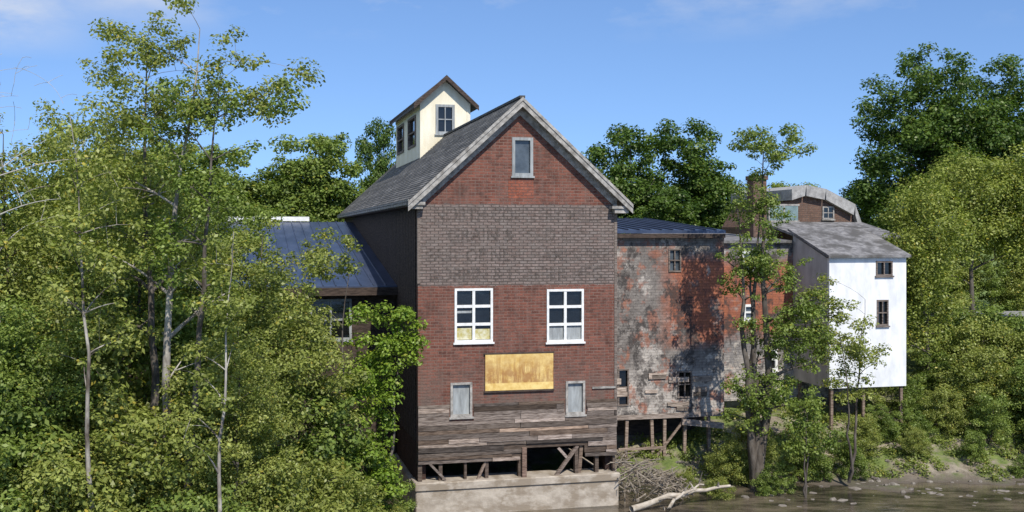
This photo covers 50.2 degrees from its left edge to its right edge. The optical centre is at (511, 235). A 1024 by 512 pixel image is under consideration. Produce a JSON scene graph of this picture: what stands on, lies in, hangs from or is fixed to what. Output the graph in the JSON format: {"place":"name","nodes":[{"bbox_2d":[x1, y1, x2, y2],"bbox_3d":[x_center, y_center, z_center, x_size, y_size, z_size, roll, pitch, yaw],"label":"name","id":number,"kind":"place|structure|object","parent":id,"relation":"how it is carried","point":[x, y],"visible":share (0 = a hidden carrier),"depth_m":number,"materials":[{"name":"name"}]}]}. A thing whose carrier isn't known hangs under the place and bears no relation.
{"place":"outdoors","nodes":[
{"label":"outdoors","id":0,"kind":"place"},
{"bbox_2d":[0,249,1023,511],"bbox_3d":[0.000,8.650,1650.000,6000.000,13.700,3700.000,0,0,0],"label":"ground","id":1,"kind":"structure","parent":0,"point":[546,459],"depth_m":55.54,"materials":[{"name":"plant"}]},
{"bbox_2d":[0,418,39,511],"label":"shrub","id":2,"kind":"object","parent":1,"relation":"on","point":[18,504],"visible":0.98,"depth_m":29.68,"materials":[{"name":"green plant"}]},
{"bbox_2d":[0,180,53,351],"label":"maple tree","id":3,"kind":"object","parent":1,"relation":"on","point":[12,217],"visible":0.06,"depth_m":37.83,"materials":[{"name":"green plant"}]},
{"bbox_2d":[0,317,83,510],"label":"shrub","id":4,"kind":"object","parent":1,"relation":"on","point":[24,436],"visible":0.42,"depth_m":32.30,"materials":[{"name":"green plant"}]},
{"bbox_2d":[0,57,94,321],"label":"dead tree","id":5,"kind":"object","parent":1,"relation":"on","point":[23,156],"visible":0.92,"depth_m":35.83,"materials":[{"name":"wood"}]},
{"bbox_2d":[0,295,102,499],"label":"maple tree","id":6,"kind":"object","parent":1,"relation":"on","point":[29,357],"visible":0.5,"depth_m":32.99,"materials":[{"name":"green plant"}]},
{"bbox_2d":[0,437,130,511],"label":"shrub","id":7,"kind":"object","parent":1,"relation":"on","point":[57,472],"visible":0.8,"depth_m":30.57,"materials":[{"name":"green plant"}]},
{"bbox_2d":[0,146,130,301],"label":"ash tree","id":8,"kind":"object","parent":1,"relation":"on","point":[21,193],"depth_m":94.78,"materials":[{"name":"green plant"}]},
{"bbox_2d":[0,112,144,402],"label":"maple tree","id":9,"kind":"object","parent":1,"relation":"on","point":[16,245],"visible":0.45,"depth_m":37.34,"materials":[{"name":"green plant"}]},
{"bbox_2d":[23,113,150,511],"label":"slender tree","id":10,"kind":"object","parent":1,"relation":"on","point":[109,265],"visible":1,"depth_m":30.77,"materials":[{"name":"green plant"}]},
{"bbox_2d":[0,89,206,410],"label":"maple tree","id":11,"kind":"object","parent":1,"relation":"on","point":[100,140],"visible":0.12,"depth_m":46.28,"materials":[{"name":"green plant"}]},
{"bbox_2d":[8,299,224,504],"bbox_3d":[-13.276,6.285,36.434,8.549,8.240,6.550,0,0,-12],"label":"shrub","id":12,"kind":"object","parent":1,"relation":"on","point":[139,349],"visible":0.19,"depth_m":35.52,"materials":[{"name":"green plant"}]},
{"bbox_2d":[41,389,233,511],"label":"shrub","id":13,"kind":"object","parent":1,"relation":"on","point":[145,463],"visible":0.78,"depth_m":32.22,"materials":[{"name":"green plant"}]},
{"bbox_2d":[43,10,234,447],"bbox_3d":[-11.988,1.298,35.404,5.478,17.220,4.446,0,0,0],"label":"slender tree","id":14,"kind":"object","parent":1,"relation":"on","point":[108,32],"visible":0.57,"depth_m":35.29,"materials":[{"name":"green plant"}]},
{"bbox_2d":[102,142,199,241],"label":"ash tree","id":15,"kind":"object","parent":1,"relation":"on","point":[194,152],"visible":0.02,"depth_m":92.47,"materials":[{"name":"green plant"}]},
{"bbox_2d":[58,154,270,406],"bbox_3d":[-12.668,3.210,39.867,7.913,12.624,6.958,0,0,0],"label":"maple tree","id":16,"kind":"object","parent":1,"relation":"on","point":[188,330],"visible":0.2,"depth_m":38.93,"materials":[{"name":"green plant"}]},
{"bbox_2d":[69,0,325,495],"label":"slender tree","id":17,"kind":"object","parent":1,"relation":"on","point":[127,126],"visible":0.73,"depth_m":33.76,"materials":[{"name":"green plant"}]},
{"bbox_2d":[140,484,260,511],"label":"shrub","id":18,"kind":"object","parent":1,"relation":"on","point":[192,506],"visible":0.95,"depth_m":31.21,"materials":[{"name":"green plant"}]},
{"bbox_2d":[155,232,269,511],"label":"slender tree","id":19,"kind":"object","parent":1,"relation":"on","point":[200,375],"visible":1,"depth_m":31.45,"materials":[{"name":"green plant"}]},
{"bbox_2d":[160,363,275,511],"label":"shrub","id":20,"kind":"object","parent":1,"relation":"on","point":[219,384],"visible":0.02,"depth_m":37.39,"materials":[{"name":"green plant"}]},
{"bbox_2d":[164,143,273,221],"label":"ash tree","id":21,"kind":"object","parent":1,"relation":"on","point":[203,160],"visible":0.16,"depth_m":86.77,"materials":[{"name":"green plant"}]},
{"bbox_2d":[128,74,310,501],"bbox_3d":[-8.926,2.734,32.770,5.609,15.547,3.527,0,0,0],"label":"slender tree","id":22,"kind":"object","parent":1,"relation":"on","point":[212,183],"visible":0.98,"depth_m":32.97,"materials":[{"name":"green plant"}]},
{"bbox_2d":[149,320,312,510],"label":"maple tree","id":23,"kind":"object","parent":1,"relation":"on","point":[255,370],"visible":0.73,"depth_m":34.15,"materials":[{"name":"green plant"}]},
{"bbox_2d":[154,166,308,382],"bbox_3d":[-12.008,3.210,47.113,7.517,12.624,6.610,0,0,-17],"label":"maple tree","id":24,"kind":"object","parent":1,"relation":"on","point":[257,221],"visible":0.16,"depth_m":46.68,"materials":[{"name":"green plant"}]},
{"bbox_2d":[113,216,396,477],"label":"mill side wing","id":25,"kind":"structure","parent":1,"relation":"on","point":[373,282],"depth_m":53.52,"materials":[{"name":"metal"}]},
{"bbox_2d":[312,301,348,337],"bbox_3d":[-8.793,4.100,52.946,1.960,1.960,0.016,0,0,-14],"label":"window glass","id":26,"kind":"structure","parent":25,"relation":"in","point":[338,307],"depth_m":53.02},
{"bbox_2d":[310,299,352,341],"bbox_3d":[-8.772,4.140,52.858,2.120,2.080,0.220,0,0,-14],"label":"window frame","id":27,"kind":"structure","parent":25,"relation":"in","point":[320,300],"depth_m":52.90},
{"bbox_2d":[177,219,361,503],"bbox_3d":[-9.401,5.279,41.293,6.414,11.926,8.591,0,0,-25],"label":"maple tree","id":28,"kind":"object","parent":1,"relation":"on","point":[301,363],"visible":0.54,"depth_m":40.32,"materials":[{"name":"green plant"}]},
{"bbox_2d":[223,445,357,511],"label":"shrub","id":29,"kind":"object","parent":1,"relation":"on","point":[284,498],"visible":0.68,"depth_m":35.85,"materials":[{"name":"green plant"}]},
{"bbox_2d":[246,154,350,221],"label":"ash tree","id":30,"kind":"object","parent":1,"relation":"on","point":[307,209],"visible":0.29,"depth_m":88.61,"materials":[{"name":"green plant"}]},
{"bbox_2d":[248,132,366,221],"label":"ash tree","id":31,"kind":"object","parent":1,"relation":"on","point":[329,148],"visible":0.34,"depth_m":89.72,"materials":[{"name":"green plant"}]},
{"bbox_2d":[263,227,372,495],"bbox_3d":[-7.920,5.894,43.342,4.703,12.453,3.231,0,0,0],"label":"young tree","id":32,"kind":"object","parent":1,"relation":"on","point":[341,269],"visible":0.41,"depth_m":43.30,"materials":[{"name":"green plant"}]},
{"bbox_2d":[253,375,391,511],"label":"shrub","id":33,"kind":"object","parent":1,"relation":"on","point":[332,446],"visible":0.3,"depth_m":41.90,"materials":[{"name":"green plant"}]},
{"bbox_2d":[277,454,389,511],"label":"shrub","id":34,"kind":"object","parent":1,"relation":"on","point":[339,475],"visible":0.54,"depth_m":39.80,"materials":[{"name":"green plant"}]},
{"bbox_2d":[354,116,395,193],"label":"oak tree","id":35,"kind":"object","parent":1,"relation":"on","point":[379,167],"visible":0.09,"depth_m":102.13,"materials":[{"name":"green plant"}]},
{"bbox_2d":[335,300,430,511],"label":"tree","id":36,"kind":"object","parent":1,"relation":"on","point":[402,344],"visible":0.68,"depth_m":44.56,"materials":[{"name":"green plant"}]},
{"bbox_2d":[363,479,417,511],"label":"shrub","id":37,"kind":"object","parent":1,"relation":"on","point":[410,505],"visible":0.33,"depth_m":45.35,"materials":[{"name":"green plant"}]},
{"bbox_2d":[337,75,633,511],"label":"brick mill","id":38,"kind":"object","parent":1,"relation":"on","point":[490,237],"visible":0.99,"depth_m":48.17,"materials":[{"name":"red brick"}]},
{"bbox_2d":[435,104,454,135],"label":"cupola window frame","id":39,"kind":"structure","parent":38,"relation":"in","point":[442,133],"depth_m":66.02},
{"bbox_2d":[438,107,451,131],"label":"cupola window glass","id":40,"kind":"structure","parent":38,"relation":"in","point":[440,109],"depth_m":66.16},
{"bbox_2d":[453,385,468,414],"bbox_3d":[-2.228,7.150,47.547,0.920,1.460,0.016,0,0,-14],"label":"lower left window glass","id":41,"kind":"structure","parent":38,"relation":"in","point":[460,392],"depth_m":47.54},
{"bbox_2d":[449,382,473,419],"bbox_3d":[-2.206,7.190,47.460,1.080,1.580,0.220,0,0,-14],"label":"lower left window frame","id":42,"kind":"structure","parent":38,"relation":"in","point":[457,416],"depth_m":47.40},
{"bbox_2d":[457,291,489,339],"bbox_3d":[-1.693,3.495,47.677,1.660,2.310,0.016,0,0,-14],"label":"upper left window glass","id":43,"kind":"structure","parent":38,"relation":"in","point":[482,315],"depth_m":47.69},
{"bbox_2d":[453,288,494,344],"bbox_3d":[-1.672,3.535,47.590,1.820,2.430,0.220,0,0,-14],"label":"upper left window frame","id":44,"kind":"structure","parent":38,"relation":"in","point":[487,341],"depth_m":47.55,"materials":[{"name":"white paint"}]},
{"bbox_2d":[515,140,529,172],"bbox_3d":[0.439,-3.450,48.197,0.910,1.660,0.016,0,0,-14],"label":"gable window glass","id":45,"kind":"structure","parent":38,"relation":"in","point":[522,148],"depth_m":48.19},
{"bbox_2d":[511,137,534,177],"bbox_3d":[0.460,-3.410,48.110,1.070,1.780,0.220,0,0,-14],"label":"gable window frame","id":46,"kind":"structure","parent":38,"relation":"in","point":[514,175],"depth_m":48.04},
{"bbox_2d":[549,291,580,339],"bbox_3d":[2.343,3.575,48.661,1.670,2.310,0.016,0,0,-14],"label":"upper right window glass","id":47,"kind":"structure","parent":38,"relation":"in","point":[573,297],"depth_m":48.63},
{"bbox_2d":[545,289,585,343],"bbox_3d":[2.365,3.615,48.574,1.830,2.430,0.220,0,0,-14],"label":"upper right window frame","id":48,"kind":"structure","parent":38,"relation":"in","point":[565,341],"depth_m":48.53,"materials":[{"name":"white paint"}]},
{"bbox_2d":[568,383,581,411],"bbox_3d":[2.795,7.250,48.772,0.860,1.460,0.016,0,0,-14],"label":"lower right window glass","id":49,"kind":"structure","parent":38,"relation":"in","point":[574,389],"depth_m":48.77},
{"bbox_2d":[565,381,586,416],"bbox_3d":[2.816,7.290,48.684,1.020,1.580,0.220,0,0,-14],"label":"lower right window frame","id":50,"kind":"structure","parent":38,"relation":"in","point":[568,414],"depth_m":48.63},
{"bbox_2d":[581,123,685,233],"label":"oak tree","id":51,"kind":"object","parent":1,"relation":"on","point":[627,180],"visible":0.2,"depth_m":94.72,"materials":[{"name":"green plant"}]},
{"bbox_2d":[606,450,693,501],"bbox_3d":[6.134,10.855,50.292,4.435,2.636,4.119,0,0,0],"label":"brush pile","id":52,"kind":"object","parent":1,"relation":"on","point":[663,481],"visible":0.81,"depth_m":50.00,"materials":[{"name":"wood"}]},
{"bbox_2d":[623,186,702,233],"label":"oak tree","id":53,"kind":"object","parent":1,"relation":"on","point":[679,209],"visible":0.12,"depth_m":90.94,"materials":[{"name":"green plant"}]},
{"bbox_2d":[617,218,725,458],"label":"stucco wing","id":54,"kind":"structure","parent":1,"relation":"on","point":[670,336],"depth_m":56.17,"materials":[{"name":"paint"}]},
{"bbox_2d":[619,370,626,403],"bbox_3d":[5.630,7.750,55.638,0.560,1.860,0.016,0,0,-14],"label":"window glass","id":55,"kind":"structure","parent":54,"relation":"in","point":[622,374],"depth_m":55.65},
{"bbox_2d":[618,369,628,405],"bbox_3d":[5.645,7.750,55.575,0.600,1.900,0.170,0,0,-14],"label":"window frame","id":56,"kind":"structure","parent":54,"relation":"in","point":[627,386],"depth_m":55.55,"materials":[{"name":"grey wood"}]},
{"bbox_2d":[668,249,680,271],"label":"window frame","id":57,"kind":"structure","parent":54,"relation":"in","point":[669,260],"depth_m":56.16,"materials":[{"name":"grey wood"}]},
{"bbox_2d":[670,250,678,269],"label":"window glass","id":58,"kind":"structure","parent":54,"relation":"in","point":[671,251],"depth_m":56.32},
{"bbox_2d":[677,371,691,397],"bbox_3d":[8.900,7.700,56.369,0.800,1.400,0.170,0,0,-14],"label":"window frame","id":59,"kind":"structure","parent":54,"relation":"in","point":[678,372],"depth_m":56.30,"materials":[{"name":"grey wood"}]},
{"bbox_2d":[679,372,689,395],"bbox_3d":[8.884,7.700,56.432,0.760,1.360,0.016,0,0,-14],"label":"window glass","id":60,"kind":"structure","parent":54,"relation":"in","point":[687,374],"depth_m":56.44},
{"bbox_2d":[674,471,700,492],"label":"shrub","id":61,"kind":"object","parent":1,"relation":"on","point":[688,475],"visible":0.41,"depth_m":51.49,"materials":[{"name":"green plant"}]},
{"bbox_2d":[643,117,737,229],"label":"oak tree","id":62,"kind":"object","parent":1,"relation":"on","point":[703,180],"visible":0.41,"depth_m":96.23,"materials":[{"name":"green plant"}]},
{"bbox_2d":[702,476,736,499],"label":"shrub","id":63,"kind":"object","parent":1,"relation":"on","point":[721,481],"visible":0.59,"depth_m":50.47,"materials":[{"name":"green plant"}]},
{"bbox_2d":[702,435,749,485],"bbox_3d":[10.666,11.142,52.941,2.850,2.747,2.183,0,0,0],"label":"shrub","id":64,"kind":"object","parent":1,"relation":"on","point":[727,467],"visible":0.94,"depth_m":52.72,"materials":[{"name":"green plant"}]},
{"bbox_2d":[631,176,860,408],"bbox_3d":[14.075,4.725,66.806,10.600,16.550,10.500,0,0,-14],"label":"brick annex","id":65,"kind":"object","parent":1,"relation":"on","point":[733,359],"visible":0.14,"depth_m":61.72,"materials":[{"name":"red brick"}]},
{"bbox_2d":[768,222,899,238],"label":"roof","id":66,"kind":"structure","parent":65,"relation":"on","point":[784,227],"depth_m":73.22,"materials":[{"name":"grey"}]},
{"bbox_2d":[724,423,779,479],"bbox_3d":[11.845,10.948,54.356,2.620,3.296,3.420,0,0,27],"label":"shrub","id":67,"kind":"object","parent":1,"relation":"on","point":[743,438],"visible":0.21,"depth_m":54.36,"materials":[{"name":"green plant"}]},
{"bbox_2d":[749,460,797,495],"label":"shrub","id":68,"kind":"object","parent":1,"relation":"on","point":[776,480],"visible":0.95,"depth_m":50.84,"materials":[{"name":"green plant"}]},
{"bbox_2d":[715,123,843,489],"bbox_3d":[12.695,3.478,51.938,6.001,17.741,3.567,0,0,0],"label":"riverside tree","id":69,"kind":"object","parent":1,"relation":"on","point":[752,392],"visible":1,"depth_m":51.84,"materials":[{"name":"green plant"}]},
{"bbox_2d":[722,196,853,239],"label":"walls","id":70,"kind":"structure","parent":1,"relation":"on","point":[809,209],"depth_m":75.84,"materials":[{"name":"brown brick"}]},
{"bbox_2d":[731,185,860,221],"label":"curved roof","id":71,"kind":"structure","parent":70,"relation":"on","point":[826,195],"depth_m":75.70,"materials":[{"name":"metal"}]},
{"bbox_2d":[767,181,819,187],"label":"ash tree","id":72,"kind":"object","parent":1,"relation":"on","point":[777,185],"visible":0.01,"depth_m":110.88,"materials":[{"name":"green plant"}]},
{"bbox_2d":[786,430,835,481],"bbox_3d":[14.744,11.025,53.811,2.013,2.820,2.980,0,0,-30],"label":"shrub","id":73,"kind":"object","parent":1,"relation":"on","point":[815,467],"visible":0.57,"depth_m":53.28,"materials":[{"name":"green plant"}]},
{"bbox_2d":[777,384,845,497],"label":"riverside tree","id":74,"kind":"object","parent":1,"relation":"on","point":[812,427],"visible":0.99,"depth_m":50.21,"materials":[{"name":"green plant"}]},
{"bbox_2d":[615,441,1023,506],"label":"shore rocks","id":75,"kind":"object","parent":1,"relation":"on","point":[877,479],"visible":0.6,"depth_m":52.57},
{"bbox_2d":[616,368,1023,484],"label":"bank vegetation","id":76,"kind":"object","parent":1,"relation":"on","point":[673,442],"visible":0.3,"depth_m":56.44,"materials":[{"name":"green plant"}]},
{"bbox_2d":[797,273,891,482],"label":"riverside tree","id":77,"kind":"object","parent":1,"relation":"on","point":[852,350],"visible":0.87,"depth_m":52.33,"materials":[{"name":"green plant"}]},
{"bbox_2d":[825,432,870,479],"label":"shrub","id":78,"kind":"object","parent":1,"relation":"on","point":[842,455],"visible":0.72,"depth_m":53.72,"materials":[{"name":"green plant"}]},
{"bbox_2d":[788,228,910,429],"bbox_3d":[18.702,5.560,60.806,4.950,11.880,4.550,0,0,-14],"label":"white annex","id":79,"kind":"object","parent":1,"relation":"on","point":[869,267],"visible":0.78,"depth_m":59.13,"materials":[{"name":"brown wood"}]},
{"bbox_2d":[876,300,889,326],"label":"window frame","id":80,"kind":"structure","parent":79,"relation":"in","point":[887,301],"depth_m":59.06,"materials":[{"name":"grey wood"}]},
{"bbox_2d":[875,261,893,276],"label":"window frame","id":81,"kind":"structure","parent":79,"relation":"in","point":[891,262],"depth_m":59.05,"materials":[{"name":"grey wood"}]},
{"bbox_2d":[839,413,883,457],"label":"shrub","id":82,"kind":"object","parent":1,"relation":"on","point":[863,438],"visible":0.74,"depth_m":55.70,"materials":[{"name":"green plant"}]},
{"bbox_2d":[838,181,908,251],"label":"oak tree","id":83,"kind":"object","parent":1,"relation":"on","point":[864,218],"visible":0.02,"depth_m":104.07,"materials":[{"name":"green plant"}]},
{"bbox_2d":[862,402,901,442],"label":"shrub","id":84,"kind":"object","parent":1,"relation":"on","point":[890,430],"visible":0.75,"depth_m":56.99,"materials":[{"name":"green plant"}]},
{"bbox_2d":[891,373,932,420],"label":"shrub","id":85,"kind":"object","parent":1,"relation":"on","point":[911,395],"visible":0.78,"depth_m":59.96,"materials":[{"name":"green plant"}]},
{"bbox_2d":[891,407,938,444],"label":"shrub","id":86,"kind":"object","parent":1,"relation":"on","point":[921,418],"visible":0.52,"depth_m":57.36,"materials":[{"name":"green plant"}]},
{"bbox_2d":[897,425,935,458],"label":"shrub","id":87,"kind":"object","parent":1,"relation":"on","point":[915,444],"visible":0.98,"depth_m":55.42,"materials":[{"name":"green plant"}]},
{"bbox_2d":[873,164,985,395],"bbox_3d":[24.014,2.928,62.687,6.540,13.988,5.477,0,0,-28],"label":"willow tree","id":88,"kind":"object","parent":1,"relation":"on","point":[923,241],"visible":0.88,"depth_m":62.07,"materials":[{"name":"green plant"}]},
{"bbox_2d":[845,42,1023,239],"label":"oak tree","id":89,"kind":"object","parent":1,"relation":"on","point":[930,129],"visible":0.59,"depth_m":92.24,"materials":[{"name":"green plant"}]},
{"bbox_2d":[910,350,974,411],"bbox_3d":[24.228,8.437,61.264,2.781,3.896,4.117,0,0,-37],"label":"shrub","id":90,"kind":"object","parent":1,"relation":"on","point":[924,359],"visible":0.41,"depth_m":61.14,"materials":[{"name":"green plant"}]},
{"bbox_2d":[907,290,987,370],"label":"shrub","id":91,"kind":"object","parent":1,"relation":"on","point":[961,300],"visible":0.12,"depth_m":67.72,"materials":[{"name":"green plant"}]},
{"bbox_2d":[918,383,977,435],"bbox_3d":[23.281,9.569,58.616,2.489,3.131,3.249,0,0,-43],"label":"shrub","id":92,"kind":"object","parent":1,"relation":"on","point":[941,409],"visible":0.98,"depth_m":58.39,"materials":[{"name":"green plant"}]},
{"bbox_2d":[888,142,1023,316],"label":"willow tree","id":93,"kind":"object","parent":1,"relation":"on","point":[972,170],"visible":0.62,"depth_m":75.99,"materials":[{"name":"green plant"}]},
{"bbox_2d":[940,246,990,308],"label":"tree","id":94,"kind":"object","parent":1,"relation":"on","point":[964,274],"visible":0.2,"depth_m":93.31,"materials":[{"name":"green plant"}]},
{"bbox_2d":[910,53,1023,280],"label":"oak tree","id":95,"kind":"object","parent":1,"relation":"on","point":[1007,103],"visible":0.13,"depth_m":94.22,"materials":[{"name":"green plant"}]},
{"bbox_2d":[914,302,1023,389],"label":"shrub","id":96,"kind":"object","parent":1,"relation":"on","point":[992,314],"visible":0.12,"depth_m":64.29,"materials":[{"name":"green plant"}]},
{"bbox_2d":[958,429,989,463],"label":"shrub","id":97,"kind":"object","parent":1,"relation":"on","point":[975,448],"visible":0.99,"depth_m":55.30,"materials":[{"name":"green plant"}]},
{"bbox_2d":[931,314,1019,394],"bbox_3d":[26.817,7.470,62.632,4.563,5.740,5.956,0,0,-22],"label":"shrub","id":98,"kind":"object","parent":1,"relation":"on","point":[969,327],"visible":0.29,"depth_m":62.62,"materials":[{"name":"green plant"}]},
{"bbox_2d":[929,339,1023,417],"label":"shrub","id":99,"kind":"object","parent":1,"relation":"on","point":[973,358],"visible":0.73,"depth_m":59.42,"materials":[{"name":"green plant"}]},
{"bbox_2d":[950,141,1023,256],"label":"willow tree","id":100,"kind":"object","parent":1,"relation":"on","point":[1014,166],"visible":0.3,"depth_m":77.26,"materials":[{"name":"green plant"}]},
{"bbox_2d":[960,392,1014,445],"bbox_3d":[24.899,9.900,57.469,2.434,3.409,3.603,0,0,-14],"label":"shrub","id":101,"kind":"object","parent":1,"relation":"on","point":[987,423],"visible":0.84,"depth_m":56.92,"materials":[{"name":"green plant"}]},
{"bbox_2d":[965,261,1021,310],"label":"bush","id":102,"kind":"object","parent":1,"relation":"on","point":[991,295],"visible":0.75,"depth_m":92.53,"materials":[{"name":"green plant"}]},
{"bbox_2d":[983,251,1023,310],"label":"tree","id":103,"kind":"object","parent":1,"relation":"on","point":[1018,276],"visible":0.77,"depth_m":92.52,"materials":[{"name":"green plant"}]},
{"bbox_2d":[986,325,1023,411],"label":"shrub","id":104,"kind":"object","parent":1,"relation":"on","point":[1003,335],"visible":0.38,"depth_m":61.26,"materials":[{"name":"green plant"}]},
{"bbox_2d":[988,320,1023,364],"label":"shrub","id":105,"kind":"object","parent":1,"relation":"on","point":[1018,329],"visible":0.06,"depth_m":63.33,"materials":[{"name":"green plant"}]},
{"bbox_2d":[1005,358,1023,433],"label":"shrub","id":106,"kind":"object","parent":1,"relation":"on","point":[1020,374],"visible":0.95,"depth_m":58.20,"materials":[{"name":"green plant"}]},
{"bbox_2d":[1008,454,1023,478],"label":"shrub","id":107,"kind":"object","parent":1,"relation":"on","point":[1017,467],"visible":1,"depth_m":54.22,"materials":[{"name":"green plant"}]},
{"bbox_2d":[0,0,1023,225],"label":"sky","id":108,"kind":"structure","parent":0,"point":[587,67],"materials":[{"name":"blue"}]},
{"bbox_2d":[381,479,1023,511],"bbox_3d":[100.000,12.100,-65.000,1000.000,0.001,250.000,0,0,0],"label":"river","id":109,"kind":"structure","parent":0,"point":[948,500],"depth_m":49.78,"materials":[{"name":"liquid"}]},
{"bbox_2d":[629,482,730,511],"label":"driftwood log","id":110,"kind":"object","parent":109,"relation":"on","point":[643,505],"visible":0.98,"depth_m":48.22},
{"bbox_2d":[663,472,703,510],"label":"driftwood log","id":111,"kind":"object","parent":110,"relation":"on","point":[676,498],"visible":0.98,"depth_m":48.21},
{"bbox_2d":[770,206,797,219],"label":"sunroom glass","id":112,"kind":"object","parent":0,"point":[793,209],"visible":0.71,"depth_m":74.55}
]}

